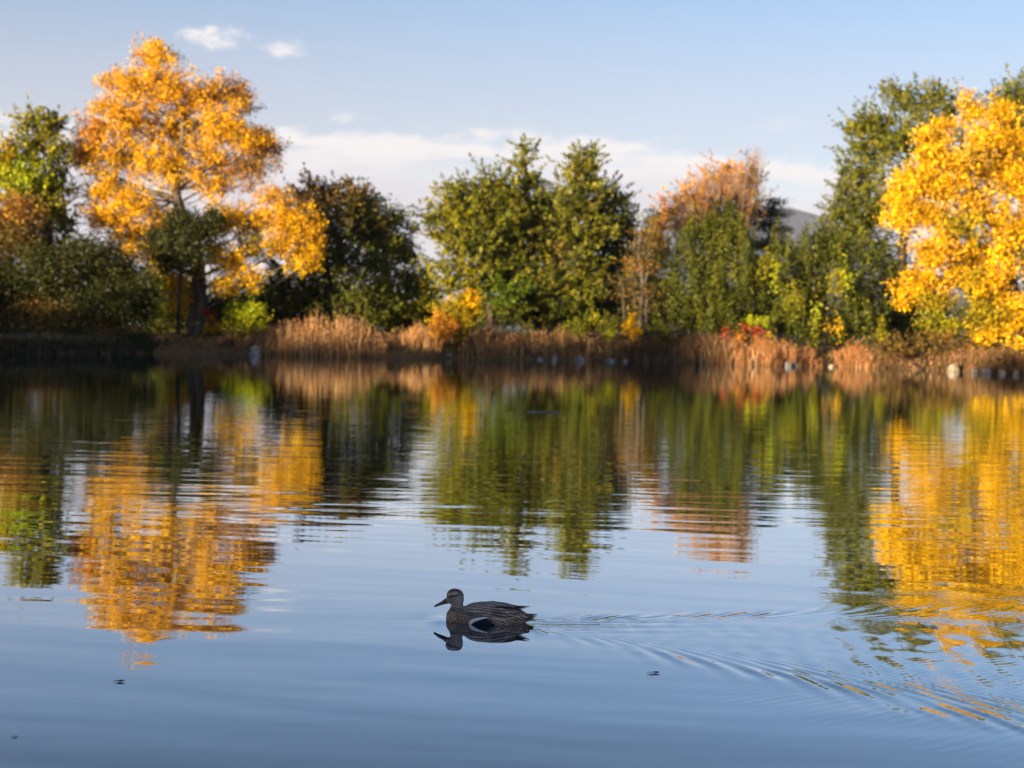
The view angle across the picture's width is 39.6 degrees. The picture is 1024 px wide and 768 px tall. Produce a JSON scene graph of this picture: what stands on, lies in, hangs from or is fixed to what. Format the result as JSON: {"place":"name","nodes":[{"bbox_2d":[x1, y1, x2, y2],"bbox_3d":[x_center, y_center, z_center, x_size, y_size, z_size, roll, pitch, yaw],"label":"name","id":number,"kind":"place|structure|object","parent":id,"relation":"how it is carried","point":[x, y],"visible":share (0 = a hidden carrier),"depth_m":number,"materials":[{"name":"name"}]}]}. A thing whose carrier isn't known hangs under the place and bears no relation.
{"place":"outdoors","nodes":[
{"label":"outdoors","id":0,"kind":"place"},
{"bbox_2d":[154,332,180,342],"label":"orange grass","id":1,"kind":"structure","parent":0,"point":[164,337],"depth_m":72.34,"materials":[{"name":"brown plant"}]},
{"bbox_2d":[0,354,1023,767],"bbox_3d":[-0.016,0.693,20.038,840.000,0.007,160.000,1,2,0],"label":"water","id":2,"kind":"structure","parent":0,"point":[230,560],"depth_m":8.72,"materials":[{"name":"blue liquid"}]},
{"bbox_2d":[249,345,260,354],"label":"shore rock","id":3,"kind":"object","parent":2,"relation":"in","point":[255,350],"visible":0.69,"depth_m":70.95,"materials":[{"name":"stone"}]},
{"bbox_2d":[434,588,537,625],"bbox_3d":[-0.127,1.116,6.959,0.513,0.220,0.188,1,2,4],"label":"duck","id":4,"kind":"object","parent":2,"relation":"on","point":[494,613],"visible":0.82,"depth_m":6.90},
{"bbox_2d":[527,411,558,412],"bbox_3d":[0.552,0.502,25.515,0.574,0.030,0.082,1,2,3],"label":"floating stick","id":5,"kind":"object","parent":2,"relation":"on","point":[542,411],"visible":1,"depth_m":25.52,"materials":[{"name":"grey wood"}]},
{"bbox_2d":[785,361,791,366],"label":"shore rock","id":6,"kind":"object","parent":2,"relation":"in","point":[788,364],"visible":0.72,"depth_m":73.16,"materials":[{"name":"stone"}]},
{"bbox_2d":[979,367,991,373],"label":"shore rock","id":7,"kind":"object","parent":2,"relation":"in","point":[986,370],"visible":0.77,"depth_m":67.26,"materials":[{"name":"stone"}]},
{"bbox_2d":[0,323,1023,374],"bbox_3d":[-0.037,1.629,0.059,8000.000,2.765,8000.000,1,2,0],"label":"ground","id":8,"kind":"structure","parent":0,"point":[228,350],"depth_m":73.60,"materials":[{"name":"brown soil"}]},
{"bbox_2d":[0,187,55,329],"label":"rusty tree","id":9,"kind":"object","parent":8,"relation":"on","point":[16,226],"visible":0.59,"depth_m":72.44,"materials":[{"name":"orange plant"}]},
{"bbox_2d":[0,93,91,330],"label":"green tree","id":10,"kind":"object","parent":8,"relation":"on","point":[18,173],"visible":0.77,"depth_m":75.28,"materials":[{"name":"green plant"}]},
{"bbox_2d":[0,330,163,353],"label":"water reeds","id":11,"kind":"object","parent":8,"relation":"on","point":[123,346],"visible":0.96,"depth_m":64.81,"materials":[{"name":"plant"}]},
{"bbox_2d":[0,226,178,350],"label":"bush","id":12,"kind":"object","parent":8,"relation":"on","point":[49,268],"visible":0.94,"depth_m":70.59,"materials":[{"name":"green plant"}]},
{"bbox_2d":[75,251,284,334],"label":"dark bush","id":13,"kind":"object","parent":8,"relation":"on","point":[170,324],"visible":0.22,"depth_m":83.53,"materials":[{"name":"green plant"}]},
{"bbox_2d":[135,200,229,334],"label":"willow tree","id":14,"kind":"object","parent":8,"relation":"on","point":[181,244],"visible":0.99,"depth_m":74.08,"materials":[{"name":"green plant"}]},
{"bbox_2d":[58,29,331,339],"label":"cottonwood tree","id":15,"kind":"object","parent":8,"relation":"on","point":[252,143],"visible":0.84,"depth_m":76.00,"materials":[{"name":"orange plant"}]},
{"bbox_2d":[200,307,221,337],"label":"red leaved sapling","id":16,"kind":"object","parent":8,"relation":"on","point":[211,320],"visible":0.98,"depth_m":75.82,"materials":[{"name":"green plant"}]},
{"bbox_2d":[217,296,273,338],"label":"lime bush","id":17,"kind":"object","parent":8,"relation":"on","point":[245,316],"visible":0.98,"depth_m":73.98,"materials":[{"name":"green plant"}]},
{"bbox_2d":[216,320,284,352],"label":"reed bed","id":18,"kind":"object","parent":8,"relation":"on","point":[227,339],"visible":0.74,"depth_m":73.73,"materials":[{"name":"brown plant"}]},
{"bbox_2d":[235,162,402,334],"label":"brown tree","id":19,"kind":"object","parent":8,"relation":"on","point":[311,295],"visible":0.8,"depth_m":79.13,"materials":[{"name":"green plant"}]},
{"bbox_2d":[255,309,390,357],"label":"reed bed","id":20,"kind":"object","parent":8,"relation":"on","point":[316,340],"visible":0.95,"depth_m":72.42,"materials":[{"name":"beige plant"}]},
{"bbox_2d":[328,176,447,336],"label":"dark green tree","id":21,"kind":"object","parent":8,"relation":"on","point":[395,248],"visible":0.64,"depth_m":81.22,"materials":[{"name":"green plant"}]},
{"bbox_2d":[378,318,448,351],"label":"reed bed","id":22,"kind":"object","parent":8,"relation":"on","point":[419,338],"visible":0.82,"depth_m":75.01,"materials":[{"name":"beige plant"}]},
{"bbox_2d":[427,308,466,356],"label":"coral bush","id":23,"kind":"object","parent":8,"relation":"on","point":[439,329],"visible":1,"depth_m":73.97,"materials":[{"name":"orange plant"}]},
{"bbox_2d":[425,288,484,352],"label":"autumn bush","id":24,"kind":"object","parent":8,"relation":"on","point":[454,308],"visible":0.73,"depth_m":74.54,"materials":[{"name":"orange plant"}]},
{"bbox_2d":[458,287,485,348],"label":"yellow sapling","id":25,"kind":"object","parent":8,"relation":"on","point":[472,302],"visible":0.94,"depth_m":74.51,"materials":[{"name":"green plant"}]},
{"bbox_2d":[402,152,542,331],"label":"elm tree","id":26,"kind":"object","parent":8,"relation":"on","point":[464,209],"visible":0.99,"depth_m":79.06,"materials":[{"name":"green plant"}]},
{"bbox_2d":[452,319,528,358],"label":"reed bed","id":27,"kind":"object","parent":8,"relation":"on","point":[497,340],"visible":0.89,"depth_m":75.65,"materials":[{"name":"brown plant"}]},
{"bbox_2d":[12,267,1007,347],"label":"distant wood","id":28,"kind":"object","parent":8,"relation":"on","point":[509,322],"visible":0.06,"depth_m":110.15,"materials":[{"name":"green plant"}]},
{"bbox_2d":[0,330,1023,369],"bbox_3d":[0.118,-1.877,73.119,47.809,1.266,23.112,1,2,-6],"label":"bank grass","id":29,"kind":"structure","parent":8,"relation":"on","point":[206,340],"depth_m":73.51,"materials":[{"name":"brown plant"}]},
{"bbox_2d":[491,133,578,334],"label":"elm tree","id":30,"kind":"object","parent":8,"relation":"on","point":[530,180],"visible":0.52,"depth_m":80.71,"materials":[{"name":"green plant"}]},
{"bbox_2d":[511,325,608,359],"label":"reed bed","id":31,"kind":"object","parent":8,"relation":"on","point":[556,342],"visible":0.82,"depth_m":77.22,"materials":[{"name":"brown plant"}]},
{"bbox_2d":[521,138,628,336],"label":"elm tree","id":32,"kind":"object","parent":8,"relation":"on","point":[581,288],"visible":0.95,"depth_m":80.11,"materials":[{"name":"green plant"}]},
{"bbox_2d":[575,356,584,360],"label":"shore rock","id":33,"kind":"object","parent":8,"relation":"on","point":[580,358],"visible":0.67,"depth_m":75.68,"materials":[{"name":"stone"}]},
{"bbox_2d":[557,169,653,335],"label":"elm tree","id":34,"kind":"object","parent":8,"relation":"on","point":[615,201],"visible":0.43,"depth_m":82.31,"materials":[{"name":"green plant"}]},
{"bbox_2d":[554,309,676,350],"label":"green shrub","id":35,"kind":"object","parent":8,"relation":"on","point":[612,328],"visible":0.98,"depth_m":77.75,"materials":[{"name":"green plant"}]},
{"bbox_2d":[621,313,642,361],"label":"yellow seedling","id":36,"kind":"object","parent":8,"relation":"on","point":[636,330],"visible":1,"depth_m":77.33,"materials":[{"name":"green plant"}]},
{"bbox_2d":[597,216,673,341],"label":"bare tree","id":37,"kind":"object","parent":8,"relation":"on","point":[650,247],"visible":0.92,"depth_m":79.25,"materials":[{"name":"brown plant"}]},
{"bbox_2d":[645,299,647,356],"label":"wooden post","id":38,"kind":"object","parent":8,"relation":"on","point":[646,331],"visible":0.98,"depth_m":77.88,"materials":[{"name":"brown wood"}]},
{"bbox_2d":[632,206,682,297],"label":"spruce tree","id":39,"kind":"object","parent":8,"relation":"on","point":[647,216],"visible":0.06,"depth_m":119.30,"materials":[{"name":"green plant"}]},
{"bbox_2d":[588,328,736,363],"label":"reed bed","id":40,"kind":"object","parent":8,"relation":"on","point":[659,349],"visible":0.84,"depth_m":77.82,"materials":[{"name":"brown plant"}]},
{"bbox_2d":[628,145,778,336],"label":"thinning tree","id":41,"kind":"object","parent":8,"relation":"on","point":[723,189],"visible":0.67,"depth_m":91.37,"materials":[{"name":"orange plant"}]},
{"bbox_2d":[647,195,775,342],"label":"dense tree","id":42,"kind":"object","parent":8,"relation":"on","point":[707,268],"visible":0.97,"depth_m":79.37,"materials":[{"name":"green plant"}]},
{"bbox_2d":[720,322,772,351],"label":"red shrub","id":43,"kind":"object","parent":8,"relation":"on","point":[739,337],"visible":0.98,"depth_m":76.35,"materials":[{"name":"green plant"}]},
{"bbox_2d":[744,314,773,340],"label":"yellow shrub","id":44,"kind":"object","parent":8,"relation":"on","point":[757,321],"visible":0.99,"depth_m":77.11,"materials":[{"name":"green plant"}]},
{"bbox_2d":[711,335,822,365],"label":"reed bed","id":45,"kind":"object","parent":8,"relation":"on","point":[770,352],"visible":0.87,"depth_m":75.60,"materials":[{"name":"brown plant"}]},
{"bbox_2d":[737,195,799,341],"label":"conifer tree","id":46,"kind":"object","parent":8,"relation":"on","point":[773,210],"visible":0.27,"depth_m":94.36,"materials":[{"name":"green plant"}]},
{"bbox_2d":[755,207,892,353],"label":"leafy tree","id":47,"kind":"object","parent":8,"relation":"on","point":[810,291],"visible":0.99,"depth_m":78.39,"materials":[{"name":"green plant"}]},
{"bbox_2d":[827,336,875,367],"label":"reed bed","id":48,"kind":"object","parent":8,"relation":"on","point":[851,355],"visible":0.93,"depth_m":76.44,"materials":[{"name":"brown plant"}]},
{"bbox_2d":[868,315,889,366],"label":"green sapling","id":49,"kind":"object","parent":8,"relation":"on","point":[882,325],"visible":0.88,"depth_m":74.87,"materials":[{"name":"green plant"}]},
{"bbox_2d":[811,72,970,344],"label":"tall green tree","id":50,"kind":"object","parent":8,"relation":"on","point":[889,143],"visible":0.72,"depth_m":87.16,"materials":[{"name":"green plant"}]},
{"bbox_2d":[850,342,1023,373],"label":"reed bed","id":51,"kind":"object","parent":8,"relation":"on","point":[969,358],"visible":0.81,"depth_m":70.70,"materials":[{"name":"brown plant"}]},
{"bbox_2d":[867,322,1014,369],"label":"undergrowth bush","id":52,"kind":"object","parent":8,"relation":"on","point":[936,345],"visible":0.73,"depth_m":72.31,"materials":[{"name":"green plant"}]},
{"bbox_2d":[873,82,1023,353],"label":"golden tree","id":53,"kind":"object","parent":8,"relation":"on","point":[934,177],"visible":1,"depth_m":72.35,"materials":[{"name":"yellow plant"}]},
{"bbox_2d":[948,363,959,371],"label":"shore rock","id":54,"kind":"object","parent":8,"relation":"on","point":[954,367],"visible":0.67,"depth_m":69.76,"materials":[{"name":"stone"}]},
{"bbox_2d":[971,368,977,372],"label":"shore rock","id":55,"kind":"object","parent":8,"relation":"on","point":[974,370],"visible":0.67,"depth_m":68.37,"materials":[{"name":"stone"}]},
{"bbox_2d":[971,63,1023,294],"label":"tall green tree","id":56,"kind":"object","parent":8,"relation":"on","point":[1015,93],"visible":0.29,"depth_m":87.09,"materials":[{"name":"green plant"}]},
{"bbox_2d":[1013,370,1019,374],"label":"shore rock","id":57,"kind":"object","parent":8,"relation":"on","point":[1015,372],"visible":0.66,"depth_m":65.95,"materials":[{"name":"stone"}]},
{"bbox_2d":[0,0,1023,338],"label":"sky","id":58,"kind":"structure","parent":0,"point":[397,94],"materials":[{"name":"blue"}]},
{"bbox_2d":[334,205,1000,343],"bbox_3d":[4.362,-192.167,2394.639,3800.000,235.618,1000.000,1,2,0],"label":"hills","id":59,"kind":"structure","parent":0,"point":[798,220],"depth_m":2266.07,"materials":[{"name":"stone"}]}
]}

